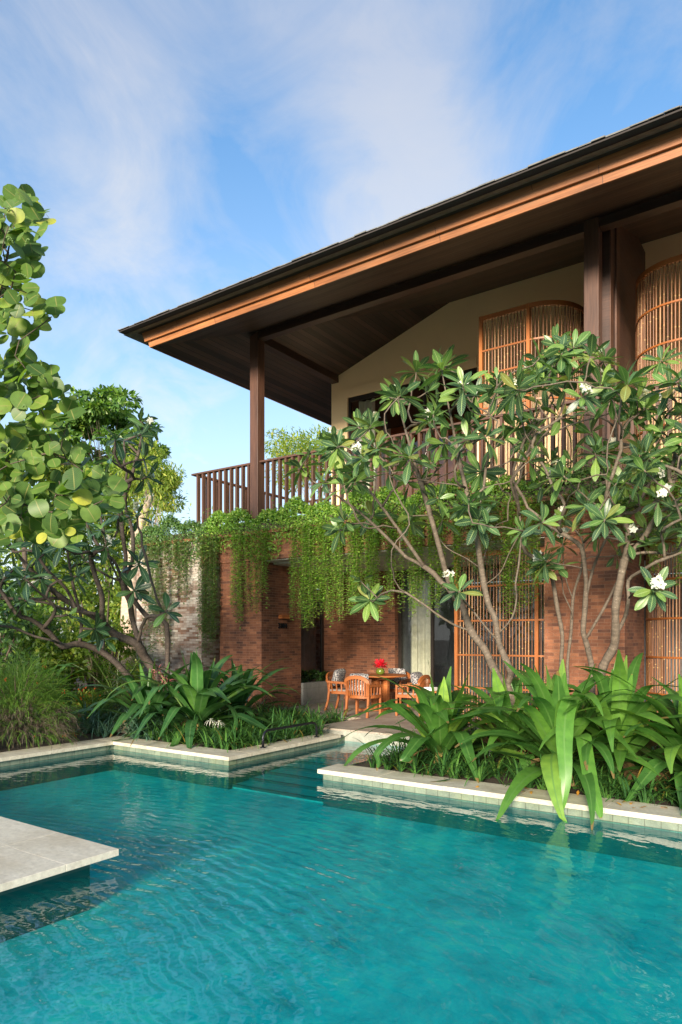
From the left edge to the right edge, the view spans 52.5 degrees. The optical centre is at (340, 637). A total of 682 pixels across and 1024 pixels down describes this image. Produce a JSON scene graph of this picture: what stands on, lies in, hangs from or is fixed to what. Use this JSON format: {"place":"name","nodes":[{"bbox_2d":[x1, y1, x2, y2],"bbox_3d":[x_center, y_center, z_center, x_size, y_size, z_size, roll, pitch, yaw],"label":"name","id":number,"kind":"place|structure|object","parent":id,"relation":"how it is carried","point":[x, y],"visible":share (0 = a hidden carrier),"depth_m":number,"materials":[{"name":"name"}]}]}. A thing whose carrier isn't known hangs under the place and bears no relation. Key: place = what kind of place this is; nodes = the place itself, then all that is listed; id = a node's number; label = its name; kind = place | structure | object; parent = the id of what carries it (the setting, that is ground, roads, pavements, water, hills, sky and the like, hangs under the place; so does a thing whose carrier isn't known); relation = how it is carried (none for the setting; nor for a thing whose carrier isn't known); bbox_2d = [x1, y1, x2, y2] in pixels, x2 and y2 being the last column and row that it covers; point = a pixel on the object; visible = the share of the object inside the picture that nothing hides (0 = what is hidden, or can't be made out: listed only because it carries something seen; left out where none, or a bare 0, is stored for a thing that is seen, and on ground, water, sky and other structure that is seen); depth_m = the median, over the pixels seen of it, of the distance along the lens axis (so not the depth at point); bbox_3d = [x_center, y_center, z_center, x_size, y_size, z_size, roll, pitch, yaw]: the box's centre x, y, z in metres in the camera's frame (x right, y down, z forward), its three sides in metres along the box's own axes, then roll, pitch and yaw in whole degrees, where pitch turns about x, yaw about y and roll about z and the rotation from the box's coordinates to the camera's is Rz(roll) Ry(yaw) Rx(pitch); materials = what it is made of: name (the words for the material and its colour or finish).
{"place":"outdoors","nodes":[
{"label":"outdoors","id":0,"kind":"place"},
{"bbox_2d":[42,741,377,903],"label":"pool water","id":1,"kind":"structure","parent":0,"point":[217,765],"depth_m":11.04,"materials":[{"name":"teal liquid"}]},
{"bbox_2d":[0,652,679,806],"bbox_3d":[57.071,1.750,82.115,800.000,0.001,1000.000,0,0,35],"label":"ground","id":2,"kind":"structure","parent":0,"point":[91,736],"depth_m":11.01,"materials":[{"name":"soil"}]},
{"bbox_2d":[0,586,41,685],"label":"shrub","id":3,"kind":"object","parent":2,"relation":"on","point":[16,637],"visible":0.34,"depth_m":13.85,"materials":[{"name":"green plant"}]},
{"bbox_2d":[0,642,48,727],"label":"feathery shrub","id":4,"kind":"object","parent":2,"relation":"on","point":[21,680],"visible":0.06,"depth_m":13.31,"materials":[{"name":"green plant"}]},
{"bbox_2d":[5,644,55,672],"bbox_3d":[-7.221,0.722,15.505,2.245,1.186,2.218,0,0,35],"label":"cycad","id":5,"kind":"object","parent":2,"relation":"on","point":[16,655],"visible":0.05,"depth_m":14.97,"materials":[{"name":"green plant"}]},
{"bbox_2d":[0,579,71,667],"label":"shrub","id":6,"kind":"object","parent":2,"relation":"on","point":[38,606],"visible":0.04,"depth_m":16.79,"materials":[{"name":"green plant"}]},
{"bbox_2d":[5,424,73,583],"bbox_3d":[-10.269,-2.502,21.831,3.435,8.515,3.332,0,0,35],"label":"leafy tree","id":7,"kind":"object","parent":2,"relation":"on","point":[46,477],"visible":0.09,"depth_m":21.94,"materials":[{"name":"green plant"}]},
{"bbox_2d":[0,638,88,753],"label":"feathery shrub","id":8,"kind":"object","parent":2,"relation":"on","point":[48,714],"visible":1,"depth_m":11.07,"materials":[{"name":"green plant"}]},
{"bbox_2d":[0,655,102,723],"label":"crinum lily","id":9,"kind":"object","parent":2,"relation":"on","point":[65,678],"visible":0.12,"depth_m":14.05,"materials":[{"name":"green plant"}]},
{"bbox_2d":[11,600,109,700],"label":"shrub","id":10,"kind":"object","parent":2,"relation":"on","point":[50,652],"visible":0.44,"depth_m":15.33,"materials":[{"name":"green plant"}]},
{"bbox_2d":[0,184,127,547],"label":"sea grape tree","id":11,"kind":"object","parent":2,"relation":"on","point":[38,519],"visible":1,"depth_m":7.56,"materials":[{"name":"green plant"}]},
{"bbox_2d":[0,500,127,648],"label":"shrub","id":12,"kind":"object","parent":2,"relation":"on","point":[58,568],"visible":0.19,"depth_m":25.05,"materials":[{"name":"green plant"}]},
{"bbox_2d":[10,709,144,733],"bbox_3d":[-5.637,1.650,14.021,4.700,0.200,0.400,0,0,35],"label":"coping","id":13,"kind":"object","parent":2,"relation":"on","point":[120,731],"visible":0.03,"depth_m":12.70,"materials":[{"name":"stone"}]},
{"bbox_2d":[55,674,101,713],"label":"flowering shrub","id":14,"kind":"object","parent":2,"relation":"on","point":[73,689],"visible":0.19,"depth_m":15.23,"materials":[{"name":"green plant"}]},
{"bbox_2d":[34,682,130,726],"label":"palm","id":15,"kind":"object","parent":2,"relation":"on","point":[105,703],"visible":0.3,"depth_m":13.26,"materials":[{"name":"green plant"}]},
{"bbox_2d":[0,407,182,726],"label":"frangipani tree","id":16,"kind":"object","parent":2,"relation":"on","point":[102,625],"visible":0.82,"depth_m":12.06,"materials":[{"name":"green plant"}]},
{"bbox_2d":[34,503,149,678],"bbox_3d":[-9.649,-2.084,27.961,6.245,7.770,5.405,0,0,35],"label":"shrub","id":17,"kind":"object","parent":2,"relation":"on","point":[119,549],"visible":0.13,"depth_m":27.27,"materials":[{"name":"green plant"}]},
{"bbox_2d":[54,562,145,714],"bbox_3d":[-5.465,0.042,15.459,2.376,3.456,1.725,0,0,35],"label":"shrub","id":18,"kind":"object","parent":2,"relation":"on","point":[69,636],"visible":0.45,"depth_m":15.28,"materials":[{"name":"green plant"}]},
{"bbox_2d":[71,688,131,715],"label":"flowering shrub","id":19,"kind":"object","parent":2,"relation":"on","point":[81,697],"visible":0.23,"depth_m":14.09,"materials":[{"name":"green plant"}]},
{"bbox_2d":[45,383,171,591],"bbox_3d":[-11.575,-5.220,32.752,6.894,13.949,6.331,0,0,-11],"label":"almond tree","id":20,"kind":"object","parent":2,"relation":"on","point":[105,409],"visible":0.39,"depth_m":32.24,"materials":[{"name":"green plant"}]},
{"bbox_2d":[105,558,123,630],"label":"shrub","id":21,"kind":"object","parent":2,"relation":"on","point":[115,609],"visible":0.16,"depth_m":21.62,"materials":[{"name":"green plant"}]},
{"bbox_2d":[58,629,174,703],"bbox_3d":[-4.745,0.621,15.137,2.459,1.678,2.707,0,0,35],"label":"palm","id":22,"kind":"object","parent":2,"relation":"on","point":[106,671],"visible":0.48,"depth_m":14.78,"materials":[{"name":"green plant"}]},
{"bbox_2d":[70,660,221,736],"bbox_3d":[-3.415,1.044,12.640,2.779,1.407,2.985,0,0,6],"label":"crinum lily","id":23,"kind":"object","parent":2,"relation":"on","point":[138,693],"visible":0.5,"depth_m":12.21,"materials":[{"name":"green plant"}]},
{"bbox_2d":[103,437,188,537],"bbox_3d":[-7.441,-2.951,26.057,3.571,9.415,3.059,0,0,35],"label":"pale tree","id":24,"kind":"object","parent":2,"relation":"on","point":[175,481],"visible":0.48,"depth_m":25.64,"materials":[{"name":"green plant"}]},
{"bbox_2d":[105,445,191,691],"bbox_3d":[-5.999,-2.163,21.200,2.791,8.029,2.904,0,0,-9],"label":"tree","id":25,"kind":"object","parent":2,"relation":"on","point":[147,515],"visible":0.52,"depth_m":20.61,"materials":[{"name":"green plant"}]},
{"bbox_2d":[36,695,281,741],"bbox_3d":[-3.398,1.420,13.354,3.750,0.927,4.233,0,0,35],"label":"ground cover","id":26,"kind":"object","parent":2,"relation":"on","point":[100,727],"visible":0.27,"depth_m":12.38,"materials":[{"name":"green plant"}]},
{"bbox_2d":[0,733,340,761],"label":"pool coping","id":27,"kind":"object","parent":2,"relation":"on","point":[211,753],"visible":0.95,"depth_m":10.77,"materials":[{"name":"stone"}]},
{"bbox_2d":[260,722,318,747],"bbox_3d":[-0.816,1.570,11.302,0.090,0.281,1.476,0,0,35],"label":"pool handrail","id":28,"kind":"object","parent":27,"relation":"on","point":[291,726],"visible":1,"depth_m":11.24,"materials":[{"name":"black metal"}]},
{"bbox_2d":[99,645,289,748],"bbox_3d":[-2.415,0.994,12.113,3.305,1.756,3.342,0,0,-28],"label":"crinum lily","id":29,"kind":"object","parent":2,"relation":"on","point":[203,695],"visible":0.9,"depth_m":11.85,"materials":[{"name":"green plant"}]},
{"bbox_2d":[205,719,221,727],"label":"spider lily flower","id":30,"kind":"object","parent":2,"relation":"on","point":[214,722],"visible":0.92,"depth_m":11.43,"materials":[{"name":"white plant"}]},
{"bbox_2d":[174,658,302,719],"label":"crinum lily","id":31,"kind":"object","parent":2,"relation":"on","point":[248,675],"visible":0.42,"depth_m":13.21,"materials":[{"name":"green plant"}]},
{"bbox_2d":[126,697,357,752],"bbox_3d":[-1.704,1.513,13.007,4.072,0.658,4.937,0,0,35],"label":"ground cover","id":32,"kind":"object","parent":2,"relation":"on","point":[244,734],"visible":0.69,"depth_m":11.76,"materials":[{"name":"green plant"}]},
{"bbox_2d":[265,424,330,504],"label":"pale tree","id":33,"kind":"object","parent":2,"relation":"on","point":[306,443],"visible":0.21,"depth_m":38.67,"materials":[{"name":"green plant"}]},
{"bbox_2d":[322,729,409,748],"bbox_3d":[0.988,2.015,12.771,2.575,0.670,1.659,0,0,35],"label":"terrace riser","id":34,"kind":"object","parent":2,"relation":"on","point":[367,738],"visible":0.14,"depth_m":12.21,"materials":[{"name":"grey stone"}]},
{"bbox_2d":[117,105,681,724],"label":"villa","id":35,"kind":"object","parent":2,"relation":"on","point":[493,273],"visible":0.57,"depth_m":14.29,"materials":[{"name":"brick"}]},
{"bbox_2d":[139,539,172,657],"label":"trailing vine","id":36,"kind":"object","parent":35,"relation":"hanging from","point":[157,578],"visible":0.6,"depth_m":17.48,"materials":[{"name":"green plant"}]},
{"bbox_2d":[126,509,215,574],"bbox_3d":[-4.322,-2.356,17.567,2.899,1.658,0.689,0,0,35],"label":"vine mat","id":37,"kind":"object","parent":35,"relation":"attached to","point":[162,531],"visible":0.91,"depth_m":17.37,"materials":[{"name":"green plant"}]},
{"bbox_2d":[170,537,190,605],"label":"trailing vine","id":38,"kind":"object","parent":35,"relation":"hanging from","point":[179,566],"visible":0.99,"depth_m":16.98,"materials":[{"name":"green plant"}]},
{"bbox_2d":[195,533,221,655],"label":"trailing vine","id":39,"kind":"object","parent":35,"relation":"hanging from","point":[212,597],"visible":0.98,"depth_m":16.43,"materials":[{"name":"green plant"}]},
{"bbox_2d":[229,529,249,630],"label":"trailing vine","id":40,"kind":"object","parent":35,"relation":"hanging from","point":[239,571],"visible":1,"depth_m":15.86,"materials":[{"name":"green plant"}]},
{"bbox_2d":[200,495,310,564],"bbox_3d":[-1.998,-2.384,15.948,3.076,1.580,0.687,0,0,35],"label":"vine mat","id":41,"kind":"object","parent":35,"relation":"attached to","point":[275,518],"visible":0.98,"depth_m":15.76,"materials":[{"name":"green plant"}]},
{"bbox_2d":[248,528,266,612],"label":"trailing vine","id":42,"kind":"object","parent":35,"relation":"hanging from","point":[258,562],"visible":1,"depth_m":15.54,"materials":[{"name":"green plant"}]},
{"bbox_2d":[260,529,269,607],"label":"trailing vine","id":43,"kind":"object","parent":35,"relation":"hanging from","point":[264,556],"visible":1,"depth_m":15.43,"materials":[{"name":"green plant"}]},
{"bbox_2d":[278,623,287,627],"bbox_3d":[-1.375,-0.281,16.341,0.024,0.127,0.319,0,0,35],"label":"house number","id":44,"kind":"object","parent":35,"relation":"attached to","point":[283,625],"visible":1,"depth_m":16.34,"materials":[{"name":"black metal"}]},
{"bbox_2d":[279,615,289,619],"bbox_3d":[-1.337,-0.483,16.321,0.108,0.105,0.300,0,0,35],"label":"wall lamp","id":45,"kind":"object","parent":35,"relation":"attached to","point":[285,617],"visible":1,"depth_m":16.24,"materials":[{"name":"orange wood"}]},
{"bbox_2d":[286,521,321,629],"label":"trailing vine","id":46,"kind":"object","parent":35,"relation":"hanging from","point":[306,559],"visible":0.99,"depth_m":14.76,"materials":[{"name":"green plant"}]},
{"bbox_2d":[301,577,315,673],"bbox_3d":[-1.119,-0.125,18.101,0.125,2.950,1.550,0,0,35],"label":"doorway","id":47,"kind":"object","parent":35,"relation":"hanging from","point":[308,649],"visible":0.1,"depth_m":18.39,"materials":[{"name":"black"}]},
{"bbox_2d":[301,572,323,680],"bbox_3d":[-0.988,-0.270,18.010,0.060,2.840,1.740,0,0,35],"label":"side window","id":48,"kind":"structure","parent":35,"relation":"in","point":[322,613],"depth_m":18.66,"materials":[{"name":"brown metal"}]},
{"bbox_2d":[301,669,329,682],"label":"planter plants","id":49,"kind":"object","parent":35,"relation":"on","point":[306,676],"visible":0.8,"depth_m":17.80,"materials":[{"name":"green plant"}]},
{"bbox_2d":[314,518,355,626],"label":"trailing vine","id":50,"kind":"object","parent":35,"relation":"hanging from","point":[325,557],"visible":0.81,"depth_m":14.33,"materials":[{"name":"green plant"}]},
{"bbox_2d":[296,481,423,551],"bbox_3d":[0.383,-2.401,14.309,3.030,1.561,0.713,0,0,35],"label":"vine mat","id":51,"kind":"object","parent":35,"relation":"attached to","point":[326,512],"visible":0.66,"depth_m":14.21,"materials":[{"name":"green plant"}]},
{"bbox_2d":[359,398,374,506],"bbox_3d":[0.693,-4.578,18.499,0.525,3.576,0.122,0,0,35],"label":"curtain","id":52,"kind":"object","parent":35,"relation":"hanging from","point":[364,406],"visible":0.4,"depth_m":18.48,"materials":[{"name":"fabric"}]},
{"bbox_2d":[348,515,391,620],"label":"trailing vine","id":53,"kind":"object","parent":35,"relation":"hanging from","point":[373,564],"visible":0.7,"depth_m":13.86,"materials":[{"name":"green plant"}]},
{"bbox_2d":[384,508,426,617],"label":"trailing vine","id":54,"kind":"object","parent":35,"relation":"hanging from","point":[414,572],"visible":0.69,"depth_m":13.30,"materials":[{"name":"green plant"}]},
{"bbox_2d":[348,367,476,503],"bbox_3d":[1.737,-4.607,17.571,3.708,3.674,0.064,0,0,35],"label":"upper window","id":55,"kind":"structure","parent":35,"relation":"in","point":[474,370],"depth_m":17.94,"materials":[{"name":"brown wood"}]},
{"bbox_2d":[411,574,429,700],"bbox_3d":[2.033,0.015,17.486,0.661,3.210,0.126,0,0,35],"label":"curtain","id":56,"kind":"object","parent":35,"relation":"hanging from","point":[420,639],"visible":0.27,"depth_m":17.48,"materials":[{"name":"beige fabric"}]},
{"bbox_2d":[425,505,463,616],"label":"trailing vine","id":57,"kind":"object","parent":35,"relation":"hanging from","point":[456,560],"visible":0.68,"depth_m":12.97,"materials":[{"name":"green plant"}]},
{"bbox_2d":[459,499,502,583],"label":"trailing vine","id":58,"kind":"object","parent":35,"relation":"hanging from","point":[474,550],"visible":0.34,"depth_m":12.46,"materials":[{"name":"green plant"}]},
{"bbox_2d":[416,460,547,548],"bbox_3d":[2.591,-2.417,12.772,2.576,1.641,0.704,0,0,35],"label":"vine mat","id":59,"kind":"object","parent":35,"relation":"attached to","point":[522,485],"visible":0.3,"depth_m":12.56,"materials":[{"name":"green plant"}]},
{"bbox_2d":[499,496,543,618],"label":"trailing vine","id":60,"kind":"object","parent":35,"relation":"hanging from","point":[508,568],"visible":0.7,"depth_m":12.13,"materials":[{"name":"green plant"}]},
{"bbox_2d":[398,554,660,705],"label":"sliding doors","id":61,"kind":"structure","parent":35,"relation":"in","point":[432,616],"depth_m":17.03,"materials":[{"name":"brown wood"}]},
{"bbox_2d":[544,484,629,543],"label":"trailing vine","id":62,"kind":"object","parent":35,"relation":"hanging from","point":[569,501],"visible":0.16,"depth_m":11.58,"materials":[{"name":"green plant"}]},
{"bbox_2d":[539,451,681,533],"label":"vine mat","id":63,"kind":"object","parent":35,"relation":"attached to","point":[586,486],"visible":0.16,"depth_m":11.62,"materials":[{"name":"green plant"}]},
{"bbox_2d":[644,478,681,586],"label":"trailing vine","id":64,"kind":"object","parent":35,"relation":"hanging from","point":[655,535],"visible":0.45,"depth_m":10.77,"materials":[{"name":"green plant"}]},
{"bbox_2d":[284,337,580,761],"bbox_3d":[1.124,-1.380,10.459,4.818,6.230,2.614,0,0,35],"label":"frangipani tree","id":65,"kind":"object","parent":2,"relation":"on","point":[349,474],"visible":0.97,"depth_m":9.98,"materials":[{"name":"green plant"}]},
{"bbox_2d":[338,662,539,782],"bbox_3d":[1.390,1.009,9.369,2.728,1.468,2.896,0,0,35],"label":"crinum lily","id":66,"kind":"object","parent":2,"relation":"on","point":[431,709],"visible":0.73,"depth_m":9.12,"materials":[{"name":"green plant"}]},
{"bbox_2d":[420,667,571,771],"bbox_3d":[2.261,1.075,9.366,2.636,1.354,2.972,0,0,35],"label":"crinum lily","id":67,"kind":"object","parent":2,"relation":"on","point":[501,700],"visible":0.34,"depth_m":9.13,"materials":[{"name":"green plant"}]},
{"bbox_2d":[317,764,681,823],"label":"pool coping","id":68,"kind":"object","parent":2,"relation":"on","point":[662,813],"visible":0.98,"depth_m":7.74,"materials":[{"name":"stone"}]},
{"bbox_2d":[352,722,681,807],"bbox_3d":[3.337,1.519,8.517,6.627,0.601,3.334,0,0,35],"label":"ground cover","id":69,"kind":"object","parent":2,"relation":"on","point":[618,785],"visible":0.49,"depth_m":8.36,"materials":[{"name":"green plant"}]},
{"bbox_2d":[426,659,681,830],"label":"crinum lily","id":70,"kind":"object","parent":2,"relation":"on","point":[566,740],"visible":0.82,"depth_m":7.75,"materials":[{"name":"green plant"}]},
{"bbox_2d":[492,329,651,683],"bbox_3d":[3.222,-1.379,9.929,2.072,6.222,2.720,0,0,11],"label":"frangipani tree","id":71,"kind":"object","parent":2,"relation":"on","point":[563,345],"visible":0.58,"depth_m":10.17,"materials":[{"name":"green plant"}]},
{"bbox_2d":[476,650,681,784],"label":"crinum lily","id":72,"kind":"object","parent":2,"relation":"on","point":[622,670],"visible":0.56,"depth_m":8.14,"materials":[{"name":"green plant"}]},
{"bbox_2d":[492,334,668,694],"bbox_3d":[3.074,-1.336,9.564,2.021,6.135,2.704,0,0,-43],"label":"frangipani tree","id":73,"kind":"object","parent":2,"relation":"on","point":[600,510],"visible":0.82,"depth_m":9.12,"materials":[{"name":"green plant"}]},
{"bbox_2d":[493,324,681,762],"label":"frangipani tree","id":74,"kind":"object","parent":2,"relation":"on","point":[642,448],"visible":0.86,"depth_m":8.69,"materials":[{"name":"green plant"}]},
{"bbox_2d":[573,666,681,815],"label":"crinum lily","id":75,"kind":"object","parent":2,"relation":"on","point":[670,757],"visible":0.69,"depth_m":7.57,"materials":[{"name":"green plant"}]},
{"bbox_2d":[661,714,681,781],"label":"crinum lily","id":76,"kind":"object","parent":2,"relation":"on","point":[676,716],"visible":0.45,"depth_m":7.46,"materials":[{"name":"green plant"}]},
{"bbox_2d":[0,770,681,1023],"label":"pool floor","id":77,"kind":"structure","parent":0,"point":[319,913],"depth_m":5.28,"materials":[{"name":"teal tile"}]},
{"bbox_2d":[0,865,89,942],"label":"deck base","id":78,"kind":"object","parent":77,"relation":"on","point":[28,907],"visible":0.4,"depth_m":5.23,"materials":[{"name":"stone"}]},
{"bbox_2d":[0,816,118,891],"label":"stone deck","id":79,"kind":"structure","parent":78,"relation":"on","point":[29,853],"depth_m":5.50,"materials":[{"name":"stone"}]},
{"bbox_2d":[233,743,398,803],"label":"pool steps","id":80,"kind":"structure","parent":77,"relation":"on","point":[295,790],"depth_m":10.34,"materials":[{"name":"tile"}]},
{"bbox_2d":[232,745,390,801],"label":"step edges","id":81,"kind":"object","parent":80,"relation":"on","point":[296,777],"visible":0.5,"depth_m":10.30,"materials":[{"name":"beige stone"}]},
{"bbox_2d":[0,742,681,867],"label":"pool wall","id":82,"kind":"structure","parent":77,"relation":"on","point":[643,844],"depth_m":8.28,"materials":[{"name":"ceramic tile"}]},
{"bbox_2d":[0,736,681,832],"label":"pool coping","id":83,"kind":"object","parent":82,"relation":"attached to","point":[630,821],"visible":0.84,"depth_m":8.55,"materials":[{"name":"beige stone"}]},
{"bbox_2d":[0,0,681,631],"label":"sky","id":84,"kind":"structure","parent":0,"point":[179,152],"materials":[{"name":"blue"}]},
{"bbox_2d":[424,687,436,690],"bbox_3d":[1.728,0.990,13.355,0.220,0.064,0.166,0,0,35],"label":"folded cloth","id":85,"kind":"object","parent":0,"point":[429,688],"visible":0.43,"depth_m":13.29,"materials":[{"name":"white fabric"}]},
{"bbox_2d":[281,700,658,747],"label":"terrace floor","id":86,"kind":"structure","parent":0,"point":[361,721],"depth_m":13.77,"materials":[{"name":"stone"}]},
{"bbox_2d":[324,672,358,711],"bbox_3d":[0.011,1.220,15.757,0.594,0.876,0.636,0,0,27],"label":"armchair","id":87,"kind":"object","parent":86,"relation":"on","point":[338,690],"visible":0.62,"depth_m":15.60,"materials":[{"name":"orange wood"}]},
{"bbox_2d":[332,669,345,685],"bbox_3d":[-0.055,0.910,15.796,0.170,0.420,0.462,18,8,26],"label":"cushion","id":88,"kind":"object","parent":87,"relation":"on","point":[339,675],"visible":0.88,"depth_m":15.64,"materials":[{"name":"grey fabric"}]},
{"bbox_2d":[343,675,381,717],"bbox_3d":[0.445,1.220,14.530,0.636,0.876,0.594,0,0,31],"label":"armchair","id":89,"kind":"object","parent":86,"relation":"on","point":[369,694],"visible":0.91,"depth_m":14.35,"materials":[{"name":"orange wood"}]},
{"bbox_2d":[349,673,368,692],"bbox_3d":[0.355,0.950,14.440,0.462,0.420,0.170,0,-16,31],"label":"cushion","id":90,"kind":"object","parent":89,"relation":"on","point":[361,674],"visible":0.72,"depth_m":14.37,"materials":[{"name":"grey fabric"}]},
{"bbox_2d":[358,673,407,711],"bbox_3d":[0.883,1.235,15.498,1.220,0.810,1.220,0,0,35],"label":"dining table","id":91,"kind":"object","parent":86,"relation":"on","point":[375,680],"visible":0.69,"depth_m":15.36,"materials":[{"name":"orange wood"}]},
{"bbox_2d":[372,658,388,674],"bbox_3d":[0.881,0.642,15.503,0.376,0.371,0.412,0,0,-27],"label":"flower vase","id":92,"kind":"object","parent":91,"relation":"on","point":[380,671],"visible":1,"depth_m":15.44,"materials":[{"name":"green glass"}]},
{"bbox_2d":[380,671,410,706],"bbox_3d":[1.278,1.220,16.386,0.636,0.876,0.594,0,0,32],"label":"armchair","id":93,"kind":"object","parent":86,"relation":"on","point":[392,688],"visible":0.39,"depth_m":16.18,"materials":[{"name":"orange wood"}]},
{"bbox_2d":[388,668,406,684],"bbox_3d":[1.346,0.930,16.479,0.462,0.420,0.170,0,16,32],"label":"cushion","id":94,"kind":"object","parent":93,"relation":"on","point":[396,671],"visible":0.56,"depth_m":16.39,"materials":[{"name":"grey fabric"}]},
{"bbox_2d":[395,675,430,715],"bbox_3d":[1.558,1.220,14.727,0.594,0.876,0.636,0,0,31],"label":"armchair","id":95,"kind":"object","parent":86,"relation":"on","point":[422,681],"visible":0.59,"depth_m":14.53,"materials":[{"name":"orange wood"}]},
{"bbox_2d":[410,672,424,685],"bbox_3d":[1.635,0.930,14.671,0.170,0.420,0.462,-18,-9,29],"label":"cushion","id":96,"kind":"object","parent":95,"relation":"on","point":[415,676],"visible":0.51,"depth_m":14.51,"materials":[{"name":"grey fabric"}]}
]}

